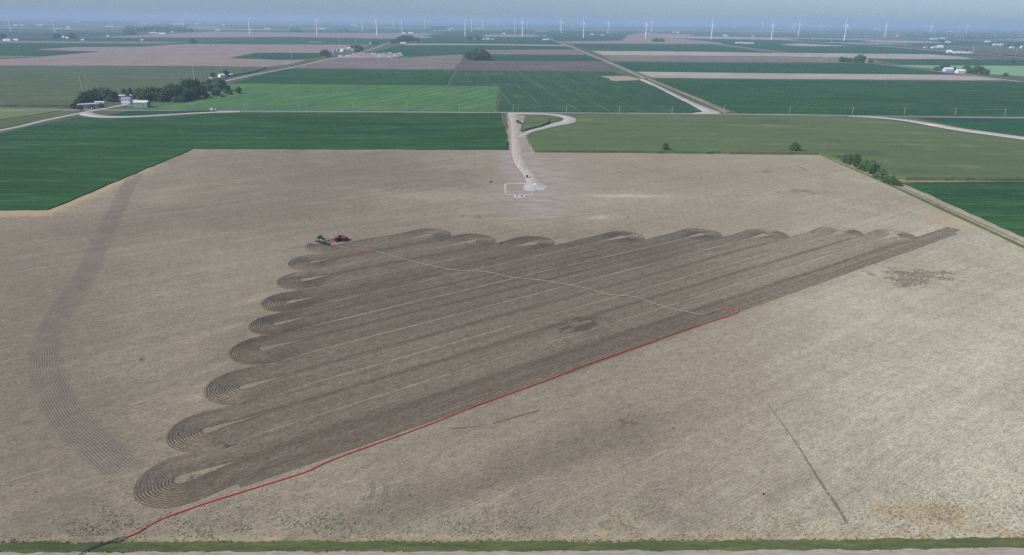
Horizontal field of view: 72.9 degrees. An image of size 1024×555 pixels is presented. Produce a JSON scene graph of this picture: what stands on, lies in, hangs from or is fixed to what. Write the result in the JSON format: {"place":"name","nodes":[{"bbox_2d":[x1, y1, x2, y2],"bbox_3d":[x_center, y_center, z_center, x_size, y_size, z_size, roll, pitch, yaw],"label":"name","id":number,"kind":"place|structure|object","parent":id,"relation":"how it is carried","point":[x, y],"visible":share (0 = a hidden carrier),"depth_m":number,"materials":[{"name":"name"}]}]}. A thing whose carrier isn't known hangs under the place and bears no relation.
{"place":"outdoors","nodes":[
{"label":"outdoors","id":0,"kind":"place"},
{"bbox_2d":[0,56,34,57],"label":"hay field","id":1,"kind":"structure","parent":0,"point":[15,56],"depth_m":1959.20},
{"bbox_2d":[0,107,61,118],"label":"hay field","id":2,"kind":"structure","parent":0,"point":[5,114],"depth_m":835.62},
{"bbox_2d":[0,43,159,55],"bbox_3d":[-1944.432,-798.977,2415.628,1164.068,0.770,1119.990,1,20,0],"label":"soybean field","id":3,"kind":"structure","parent":0,"point":[20,49],"depth_m":2519.41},
{"bbox_2d":[25,169,155,479],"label":"old tool track","id":4,"kind":"structure","parent":0,"point":[86,436],"depth_m":225.73,"materials":[{"name":"soil"}]},
{"bbox_2d":[0,41,180,42],"bbox_3d":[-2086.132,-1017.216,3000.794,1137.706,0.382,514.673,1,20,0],"label":"brown field","id":5,"kind":"structure","parent":0,"point":[78,42],"depth_m":3104.14,"materials":[{"name":"soil"}]},
{"bbox_2d":[0,38,258,40],"bbox_3d":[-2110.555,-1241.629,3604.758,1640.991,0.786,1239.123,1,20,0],"label":"soybean field","id":6,"kind":"structure","parent":0,"point":[116,39],"depth_m":3507.98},
{"bbox_2d":[0,66,266,106],"bbox_3d":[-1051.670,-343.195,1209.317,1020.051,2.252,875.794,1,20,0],"label":"corn field","id":7,"kind":"structure","parent":0,"point":[40,86],"depth_m":1264.44,"materials":[{"name":"plant"}]},
{"bbox_2d":[108,110,209,115],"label":"road","id":8,"kind":"structure","parent":0,"point":[135,113],"depth_m":842.50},
{"bbox_2d":[80,111,239,117],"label":"gravel track","id":9,"kind":"structure","parent":0,"point":[90,114],"depth_m":820.05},
{"bbox_2d":[0,44,364,66],"bbox_3d":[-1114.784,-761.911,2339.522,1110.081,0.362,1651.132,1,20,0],"label":"bare field","id":10,"kind":"structure","parent":0,"point":[199,55],"depth_m":2048.59,"materials":[{"name":"beige soil"}]},
{"bbox_2d":[0,27,458,131],"bbox_3d":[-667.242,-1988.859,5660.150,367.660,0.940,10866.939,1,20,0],"label":"country road","id":11,"kind":"structure","parent":0,"point":[33,123],"depth_m":859.54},
{"bbox_2d":[0,113,508,210],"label":"soybean field","id":12,"kind":"structure","parent":0,"point":[47,166],"depth_m":661.33,"materials":[{"name":"green plant"}]},
{"bbox_2d":[93,32,435,38],"bbox_3d":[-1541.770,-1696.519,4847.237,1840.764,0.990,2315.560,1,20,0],"label":"bare field","id":13,"kind":"structure","parent":0,"point":[275,34],"depth_m":4651.81,"materials":[{"name":"beige soil"}]},
{"bbox_2d":[160,38,393,43],"bbox_3d":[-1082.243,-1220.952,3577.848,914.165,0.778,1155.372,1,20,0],"label":"soybean field","id":14,"kind":"structure","parent":0,"point":[311,41],"depth_m":3445.41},
{"bbox_2d":[235,53,320,59],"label":"soybean field","id":15,"kind":"structure","parent":0,"point":[276,56],"depth_m":2116.06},
{"bbox_2d":[118,83,499,110],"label":"hay field","id":16,"kind":"structure","parent":0,"point":[273,97],"depth_m":1010.27,"materials":[{"name":"plant"}]},
{"bbox_2d":[190,87,199,98],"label":"tree","id":17,"kind":"object","parent":16,"relation":"on","point":[194,89],"visible":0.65,"depth_m":992.99,"materials":[{"name":"green plant"}]},
{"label":"utility pole","id":18,"kind":"object","parent":16,"relation":"on","visible":0},
{"bbox_2d":[113,99,994,109],"bbox_3d":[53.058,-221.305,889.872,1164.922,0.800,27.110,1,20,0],"label":"power line","id":19,"kind":"object","parent":18,"relation":"attached to","point":[643,106],"visible":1,"depth_m":891.73,"materials":[{"name":"metal"}]},
{"bbox_2d":[233,69,453,84],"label":"soybean field","id":20,"kind":"structure","parent":0,"point":[364,76],"depth_m":1379.82,"materials":[{"name":"green plant"}]},
{"bbox_2d":[339,53,402,57],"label":"yard","id":21,"kind":"structure","parent":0,"point":[355,55],"depth_m":2196.49,"materials":[{"name":"soil"}]},
{"bbox_2d":[297,55,462,69],"bbox_3d":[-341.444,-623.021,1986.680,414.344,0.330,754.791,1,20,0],"label":"bare field","id":22,"kind":"structure","parent":0,"point":[448,62],"depth_m":1841.34,"materials":[{"name":"soil"}]},
{"bbox_2d":[371,45,572,55],"bbox_3d":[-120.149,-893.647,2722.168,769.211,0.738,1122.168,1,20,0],"label":"soybean field","id":23,"kind":"structure","parent":0,"point":[415,50],"depth_m":2810.11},
{"bbox_2d":[418,30,559,44],"bbox_3d":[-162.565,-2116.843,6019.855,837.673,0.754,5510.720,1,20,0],"label":"soybean field","id":24,"kind":"structure","parent":0,"point":[456,37],"depth_m":4356.35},
{"bbox_2d":[0,149,1023,553],"bbox_3d":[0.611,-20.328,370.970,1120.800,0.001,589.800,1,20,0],"label":"stubble field","id":25,"kind":"structure","parent":0,"point":[922,345],"depth_m":247.62,"materials":[{"name":"soil"}]},
{"bbox_2d":[5,467,152,542],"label":"turning rings","id":26,"kind":"object","parent":25,"relation":"on","point":[31,519],"visible":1,"depth_m":164.35,"materials":[{"name":"soil"}]},
{"bbox_2d":[184,467,319,535],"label":"rings","id":27,"kind":"object","parent":25,"relation":"on","point":[196,516],"visible":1,"depth_m":167.10,"materials":[{"name":"soil"}]},
{"bbox_2d":[315,238,332,245],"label":"injection toolbar","id":28,"kind":"object","parent":25,"relation":"on","point":[324,242],"visible":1,"depth_m":361.02,"materials":[{"name":"metal"}]},
{"bbox_2d":[334,234,347,241],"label":"tractor","id":29,"kind":"object","parent":25,"relation":"on","point":[340,237],"visible":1,"depth_m":364.20,"materials":[{"name":"metal"}]},
{"bbox_2d":[346,469,469,535],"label":"turning rings","id":30,"kind":"object","parent":25,"relation":"on","point":[422,507],"visible":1,"depth_m":167.72,"materials":[{"name":"soil"}]},
{"bbox_2d":[366,480,378,520],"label":"wheel rut","id":31,"kind":"structure","parent":30,"relation":"on","point":[369,512],"depth_m":168.71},
{"bbox_2d":[379,480,391,519],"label":"wheel rut","id":32,"kind":"structure","parent":30,"relation":"on","point":[383,499],"depth_m":168.77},
{"bbox_2d":[125,308,737,537],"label":"drag hose","id":33,"kind":"object","parent":25,"relation":"on","point":[406,432],"visible":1,"depth_m":193.48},
{"bbox_2d":[444,425,478,428],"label":"soil crack","id":34,"kind":"object","parent":25,"relation":"on","point":[460,427],"visible":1,"depth_m":199.30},
{"bbox_2d":[11,358,997,536],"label":"weeds","id":35,"kind":"object","parent":25,"relation":"on","point":[454,519],"visible":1,"depth_m":161.63,"materials":[{"name":"green plant"}]},
{"bbox_2d":[489,409,541,424],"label":"soil crack","id":36,"kind":"object","parent":25,"relation":"on","point":[514,417],"visible":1,"depth_m":204.63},
{"bbox_2d":[15,391,1023,537],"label":"dead stalks","id":37,"kind":"object","parent":25,"relation":"on","point":[634,499],"visible":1,"depth_m":164.68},
{"bbox_2d":[481,186,566,206],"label":"wheel rut","id":38,"kind":"structure","parent":25,"relation":"on","point":[490,193],"depth_m":447.49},
{"bbox_2d":[523,182,546,190],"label":"gravel pile","id":39,"kind":"object","parent":25,"relation":"on","point":[529,186],"visible":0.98,"depth_m":485.76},
{"bbox_2d":[495,461,630,540],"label":"rings","id":40,"kind":"object","parent":25,"relation":"on","point":[576,476],"visible":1,"depth_m":168.27,"materials":[{"name":"soil"}]},
{"bbox_2d":[633,456,763,533],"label":"turning rings","id":41,"kind":"object","parent":25,"relation":"on","point":[712,506],"visible":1,"depth_m":170.84,"materials":[{"name":"soil"}]},
{"bbox_2d":[766,401,854,532],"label":"dry rill","id":42,"kind":"structure","parent":25,"relation":"on","point":[834,502],"depth_m":174.79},
{"bbox_2d":[763,454,880,524],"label":"turning rings","id":43,"kind":"object","parent":25,"relation":"on","point":[784,493],"visible":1,"depth_m":173.62,"materials":[{"name":"soil"}]},
{"bbox_2d":[0,17,1023,145],"bbox_3d":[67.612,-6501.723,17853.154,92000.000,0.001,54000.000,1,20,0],"label":"ground","id":44,"kind":"structure","parent":0,"point":[30,28],"depth_m":5883.59,"materials":[{"name":"plant"}]},
{"bbox_2d":[0,111,81,128],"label":"verge","id":45,"kind":"structure","parent":44,"relation":"on","point":[16,121],"depth_m":786.25,"materials":[{"name":"green plant"}]},
{"bbox_2d":[77,91,90,101],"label":"tree","id":46,"kind":"object","parent":44,"relation":"on","point":[83,93],"visible":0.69,"depth_m":934.57,"materials":[{"name":"green plant"}]},
{"bbox_2d":[88,93,98,101],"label":"tree","id":47,"kind":"object","parent":44,"relation":"on","point":[93,97],"visible":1,"depth_m":936.55,"materials":[{"name":"green plant"}]},
{"bbox_2d":[99,87,114,100],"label":"tree","id":48,"kind":"object","parent":44,"relation":"on","point":[105,91],"visible":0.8,"depth_m":953.33,"materials":[{"name":"green plant"}]},
{"bbox_2d":[105,93,114,101],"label":"tree","id":49,"kind":"object","parent":44,"relation":"on","point":[110,97],"visible":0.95,"depth_m":944.84,"materials":[{"name":"green plant"}]},
{"bbox_2d":[120,97,132,104],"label":"farmhouse","id":50,"kind":"object","parent":44,"relation":"on","point":[126,100],"visible":0.99,"depth_m":918.93,"materials":[{"name":"white"}]},
{"bbox_2d":[134,88,144,99],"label":"tree","id":51,"kind":"object","parent":44,"relation":"on","point":[139,91],"visible":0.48,"depth_m":961.96,"materials":[{"name":"green plant"}]},
{"bbox_2d":[132,100,150,107],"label":"farm shed","id":52,"kind":"structure","parent":44,"relation":"on","point":[141,104],"depth_m":889.76,"materials":[{"name":"white"}]},
{"bbox_2d":[140,88,152,101],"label":"tree","id":53,"kind":"object","parent":44,"relation":"on","point":[145,95],"visible":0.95,"depth_m":950.99,"materials":[{"name":"green plant"}]},
{"bbox_2d":[143,86,156,100],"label":"tree","id":54,"kind":"object","parent":44,"relation":"on","point":[150,88],"visible":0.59,"depth_m":954.87,"materials":[{"name":"green plant"}]},
{"bbox_2d":[151,88,160,101],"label":"tree","id":55,"kind":"object","parent":44,"relation":"on","point":[156,91],"visible":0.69,"depth_m":950.82,"materials":[{"name":"green plant"}]},
{"bbox_2d":[124,25,193,31],"bbox_3d":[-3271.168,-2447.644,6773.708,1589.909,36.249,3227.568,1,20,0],"label":"woods","id":56,"kind":"object","parent":44,"relation":"on","point":[164,28],"visible":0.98,"depth_m":5479.71,"materials":[{"name":"green plant"}]},
{"bbox_2d":[155,89,170,101],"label":"tree","id":57,"kind":"object","parent":44,"relation":"on","point":[164,93],"visible":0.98,"depth_m":948.95,"materials":[{"name":"green plant"}]},
{"bbox_2d":[166,85,183,98],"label":"tree","id":58,"kind":"object","parent":44,"relation":"on","point":[175,89],"visible":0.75,"depth_m":958.00,"materials":[{"name":"green plant"}]},
{"bbox_2d":[175,95,187,102],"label":"shrub","id":59,"kind":"object","parent":44,"relation":"on","point":[183,97],"visible":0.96,"depth_m":946.84,"materials":[{"name":"green plant"}]},
{"bbox_2d":[178,79,190,88],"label":"tree","id":60,"kind":"object","parent":44,"relation":"on","point":[185,82],"visible":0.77,"depth_m":1085.43,"materials":[{"name":"green plant"}]},
{"bbox_2d":[183,87,196,99],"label":"tree","id":61,"kind":"object","parent":44,"relation":"on","point":[189,92],"visible":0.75,"depth_m":976.11,"materials":[{"name":"green plant"}]},
{"bbox_2d":[195,86,206,97],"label":"tree","id":62,"kind":"object","parent":44,"relation":"on","point":[200,89],"visible":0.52,"depth_m":1004.88,"materials":[{"name":"green plant"}]},
{"bbox_2d":[213,78,226,90],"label":"tree","id":63,"kind":"object","parent":44,"relation":"on","point":[221,84],"visible":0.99,"depth_m":1092.07,"materials":[{"name":"green plant"}]},
{"bbox_2d":[80,21,445,31],"bbox_3d":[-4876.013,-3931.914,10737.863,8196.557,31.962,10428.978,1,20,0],"label":"woods","id":64,"kind":"object","parent":44,"relation":"on","point":[347,30],"visible":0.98,"depth_m":8249.68,"materials":[{"name":"green plant"}]},
{"bbox_2d":[406,44,567,46],"bbox_3d":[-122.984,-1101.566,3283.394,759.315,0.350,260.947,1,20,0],"label":"stubble strip","id":65,"kind":"object","parent":44,"relation":"on","point":[486,44],"visible":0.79,"depth_m":3290.40,"materials":[{"name":"soil"}]},
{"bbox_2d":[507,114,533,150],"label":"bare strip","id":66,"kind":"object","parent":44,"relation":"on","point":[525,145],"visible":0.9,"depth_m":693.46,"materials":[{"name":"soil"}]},
{"bbox_2d":[524,115,548,130],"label":"corn patch","id":67,"kind":"object","parent":44,"relation":"on","point":[534,121],"visible":1,"depth_m":789.19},
{"bbox_2d":[521,115,559,130],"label":"verge","id":68,"kind":"structure","parent":44,"relation":"on","point":[552,119],"depth_m":815.46,"materials":[{"name":"green plant"}]},
{"bbox_2d":[511,113,575,136],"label":"access loop","id":69,"kind":"object","parent":44,"relation":"on","point":[567,120],"visible":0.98,"depth_m":797.64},
{"bbox_2d":[202,20,1016,38],"bbox_3d":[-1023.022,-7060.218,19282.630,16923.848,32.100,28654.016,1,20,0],"label":"woods","id":70,"kind":"object","parent":44,"relation":"on","point":[970,35],"visible":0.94,"depth_m":8289.25,"materials":[{"name":"green plant"}]},
{"bbox_2d":[602,76,639,80],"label":"gravel pad","id":71,"kind":"object","parent":44,"relation":"on","point":[621,78],"visible":0.89,"depth_m":1415.14,"materials":[{"name":"gravel"}]},
{"bbox_2d":[549,38,732,112],"bbox_3d":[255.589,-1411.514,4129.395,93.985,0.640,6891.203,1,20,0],"label":"field lane","id":72,"kind":"structure","parent":44,"relation":"on","point":[702,100],"depth_m":1200.23,"materials":[{"name":"beige soil"}]},
{"bbox_2d":[691,111,719,113],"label":"gravel apron","id":73,"kind":"object","parent":44,"relation":"on","point":[707,112],"visible":0.78,"depth_m":894.93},
{"bbox_2d":[653,35,796,39],"bbox_3d":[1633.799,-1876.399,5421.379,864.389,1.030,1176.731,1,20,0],"label":"stubble strip","id":74,"kind":"object","parent":44,"relation":"on","point":[731,38],"visible":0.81,"depth_m":5211.85,"materials":[{"name":"soil"}]},
{"bbox_2d":[593,51,970,58],"bbox_3d":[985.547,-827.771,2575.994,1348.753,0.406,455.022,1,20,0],"label":"stubble strip","id":75,"kind":"object","parent":44,"relation":"on","point":[839,55],"visible":0.95,"depth_m":2563.39,"materials":[{"name":"soil"}]},
{"bbox_2d":[789,141,801,150],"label":"tree","id":76,"kind":"object","parent":44,"relation":"on","point":[795,146],"visible":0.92,"depth_m":625.65,"materials":[{"name":"green plant"}]},
{"bbox_2d":[780,43,842,45],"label":"stubble strip","id":77,"kind":"object","parent":44,"relation":"on","point":[799,44],"visible":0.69,"depth_m":3708.30,"materials":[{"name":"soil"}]},
{"bbox_2d":[639,72,997,79],"bbox_3d":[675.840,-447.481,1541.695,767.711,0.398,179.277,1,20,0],"label":"stubble strip","id":78,"kind":"object","parent":44,"relation":"on","point":[792,76],"visible":1,"depth_m":1536.27,"materials":[{"name":"soil"}]},
{"bbox_2d":[846,153,853,163],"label":"tree","id":79,"kind":"object","parent":44,"relation":"on","point":[849,157],"visible":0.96,"depth_m":575.99,"materials":[{"name":"green plant"}]},
{"bbox_2d":[852,153,862,166],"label":"tree","id":80,"kind":"object","parent":44,"relation":"on","point":[857,159],"visible":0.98,"depth_m":567.20,"materials":[{"name":"green plant"}]},
{"bbox_2d":[858,159,869,171],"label":"tree","id":81,"kind":"object","parent":44,"relation":"on","point":[863,166],"visible":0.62,"depth_m":550.47,"materials":[{"name":"green plant"}]},
{"bbox_2d":[865,160,880,173],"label":"tree","id":82,"kind":"object","parent":44,"relation":"on","point":[872,166],"visible":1,"depth_m":539.36,"materials":[{"name":"green plant"}]},
{"bbox_2d":[874,168,888,179],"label":"tree","id":83,"kind":"object","parent":44,"relation":"on","point":[881,171],"visible":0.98,"depth_m":521.52,"materials":[{"name":"green plant"}]},
{"bbox_2d":[887,175,897,184],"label":"tree","id":84,"kind":"object","parent":44,"relation":"on","point":[893,179],"visible":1,"depth_m":505.17,"materials":[{"name":"green plant"}]},
{"bbox_2d":[865,40,939,42],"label":"stubble strip","id":85,"kind":"object","parent":44,"relation":"on","point":[901,41],"visible":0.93,"depth_m":4728.17,"materials":[{"name":"soil"}]},
{"bbox_2d":[0,532,1023,554],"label":"ditch bank","id":86,"kind":"structure","parent":0,"point":[667,545],"depth_m":154.46,"materials":[{"name":"plant"}]},
{"bbox_2d":[0,547,1023,554],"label":"field","id":87,"kind":"structure","parent":0,"point":[980,551],"depth_m":152.75,"materials":[{"name":"soil"}]},
{"bbox_2d":[0,109,1023,117],"bbox_3d":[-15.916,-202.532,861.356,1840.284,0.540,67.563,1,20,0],"label":"road","id":88,"kind":"structure","parent":0,"point":[493,112],"depth_m":878.75,"materials":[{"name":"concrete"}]},
{"bbox_2d":[483,34,540,36],"bbox_3d":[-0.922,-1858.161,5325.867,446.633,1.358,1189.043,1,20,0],"label":"bare field","id":89,"kind":"structure","parent":0,"point":[508,35],"depth_m":5304.81,"materials":[{"name":"beige soil"}]},
{"bbox_2d":[0,0,1023,27],"label":"sky","id":90,"kind":"structure","parent":0,"point":[917,13],"materials":[{"name":"blue"}]},
{"bbox_2d":[508,113,538,182],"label":"access road","id":91,"kind":"structure","parent":0,"point":[521,165],"depth_m":612.21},
{"bbox_2d":[456,61,612,70],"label":"bare field","id":92,"kind":"structure","parent":0,"point":[549,65],"depth_m":1782.41,"materials":[{"name":"soil"}]},
{"bbox_2d":[484,49,584,54],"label":"brown field","id":93,"kind":"structure","parent":0,"point":[563,51],"depth_m":2591.82,"materials":[{"name":"soil"}]},
{"bbox_2d":[132,226,959,507],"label":"tilled soil","id":94,"kind":"structure","parent":0,"point":[233,442],"depth_m":271.59,"materials":[{"name":"soil"}]},
{"bbox_2d":[377,251,719,314],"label":"drag hose","id":95,"kind":"object","parent":94,"relation":"on","point":[557,282],"visible":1,"depth_m":306.24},
{"bbox_2d":[490,55,602,60],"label":"soybean field","id":96,"kind":"structure","parent":0,"point":[541,58],"depth_m":2162.21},
{"bbox_2d":[449,71,701,112],"bbox_3d":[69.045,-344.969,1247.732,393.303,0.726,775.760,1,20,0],"label":"bean field","id":97,"kind":"structure","parent":0,"point":[557,91],"depth_m":1129.59,"materials":[{"name":"plant"}]},
{"bbox_2d":[546,31,627,40],"bbox_3d":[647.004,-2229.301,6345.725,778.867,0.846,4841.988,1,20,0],"label":"soybean field","id":98,"kind":"structure","parent":0,"point":[568,35],"depth_m":5399.69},
{"bbox_2d":[538,34,647,78],"bbox_3d":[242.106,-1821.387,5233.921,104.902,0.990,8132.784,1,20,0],"label":"country road","id":99,"kind":"structure","parent":0,"point":[605,61],"depth_m":1918.06,"materials":[{"name":"gravel"}]},
{"bbox_2d":[560,33,716,43],"bbox_3d":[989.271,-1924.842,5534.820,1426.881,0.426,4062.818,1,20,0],"label":"bare field","id":100,"kind":"structure","parent":0,"point":[639,38],"depth_m":4302.37,"materials":[{"name":"beige soil"}]},
{"bbox_2d":[572,44,767,52],"bbox_3d":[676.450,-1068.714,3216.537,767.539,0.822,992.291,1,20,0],"label":"soybean field","id":101,"kind":"structure","parent":0,"point":[663,47],"depth_m":3104.07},
{"bbox_2d":[640,79,721,112],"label":"gravel track","id":102,"kind":"structure","parent":0,"point":[682,98],"depth_m":1044.91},
{"bbox_2d":[605,56,878,62],"bbox_3d":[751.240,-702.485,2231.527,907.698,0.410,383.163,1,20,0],"label":"brown field","id":103,"kind":"structure","parent":0,"point":[709,59],"depth_m":2213.15,"materials":[{"name":"soil"}]},
{"bbox_2d":[527,113,1023,180],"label":"corn field","id":104,"kind":"structure","parent":0,"point":[901,151],"depth_m":676.02,"materials":[{"name":"plant"}]},
{"bbox_2d":[613,62,952,73],"bbox_3d":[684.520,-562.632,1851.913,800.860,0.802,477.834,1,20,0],"label":"soybean field","id":105,"kind":"structure","parent":0,"point":[858,68],"depth_m":1793.26,"materials":[{"name":"plant"}]},
{"bbox_2d":[654,79,1023,116],"bbox_3d":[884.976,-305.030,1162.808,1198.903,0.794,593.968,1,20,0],"label":"soybean field","id":106,"kind":"structure","parent":0,"point":[914,98],"depth_m":1113.00,"materials":[{"name":"green plant"}]},
{"bbox_2d":[688,39,1023,57],"bbox_3d":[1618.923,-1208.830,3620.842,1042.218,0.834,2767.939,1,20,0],"label":"soybean field","id":107,"kind":"structure","parent":0,"point":[772,45],"depth_m":3283.57,"materials":[{"name":"plant"}]},
{"bbox_2d":[714,43,1022,81],"bbox_3d":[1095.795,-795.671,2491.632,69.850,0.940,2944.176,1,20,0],"label":"country road","id":108,"kind":"structure","parent":0,"point":[898,66],"depth_m":1783.23,"materials":[{"name":"gravel"}]},
{"bbox_2d":[825,157,1023,248],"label":"verge","id":109,"kind":"structure","parent":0,"point":[972,223],"depth_m":435.05,"materials":[{"name":"green plant"}]},
{"bbox_2d":[833,159,1023,243],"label":"field lane","id":110,"kind":"structure","parent":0,"point":[998,231],"depth_m":435.26,"materials":[{"name":"beige soil"}]},
{"bbox_2d":[852,116,1023,138],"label":"gravel track","id":111,"kind":"structure","parent":0,"point":[969,130],"depth_m":783.11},
{"bbox_2d":[942,67,953,71],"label":"house","id":112,"kind":"structure","parent":0,"point":[948,69],"depth_m":1746.70,"materials":[{"name":"white"}]},
{"bbox_2d":[875,59,1023,65],"bbox_3d":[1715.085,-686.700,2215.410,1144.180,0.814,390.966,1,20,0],"label":"soybean field","id":113,"kind":"structure","parent":0,"point":[947,62],"depth_m":2174.72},
{"bbox_2d":[903,180,997,182],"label":"field lane","id":114,"kind":"structure","parent":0,"point":[906,181],"depth_m":519.18,"materials":[{"name":"beige soil"}]},
{"bbox_2d":[897,65,1023,75],"bbox_3d":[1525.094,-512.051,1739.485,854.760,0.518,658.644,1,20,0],"label":"hay field","id":115,"kind":"structure","parent":0,"point":[1011,70],"depth_m":1881.37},
{"bbox_2d":[903,181,1023,236],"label":"soybean field","id":116,"kind":"structure","parent":0,"point":[1000,204],"depth_m":467.62,"materials":[{"name":"green plant"}]},
{"bbox_2d":[919,118,1023,135],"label":"soybean field","id":117,"kind":"structure","parent":0,"point":[1013,126],"depth_m":821.35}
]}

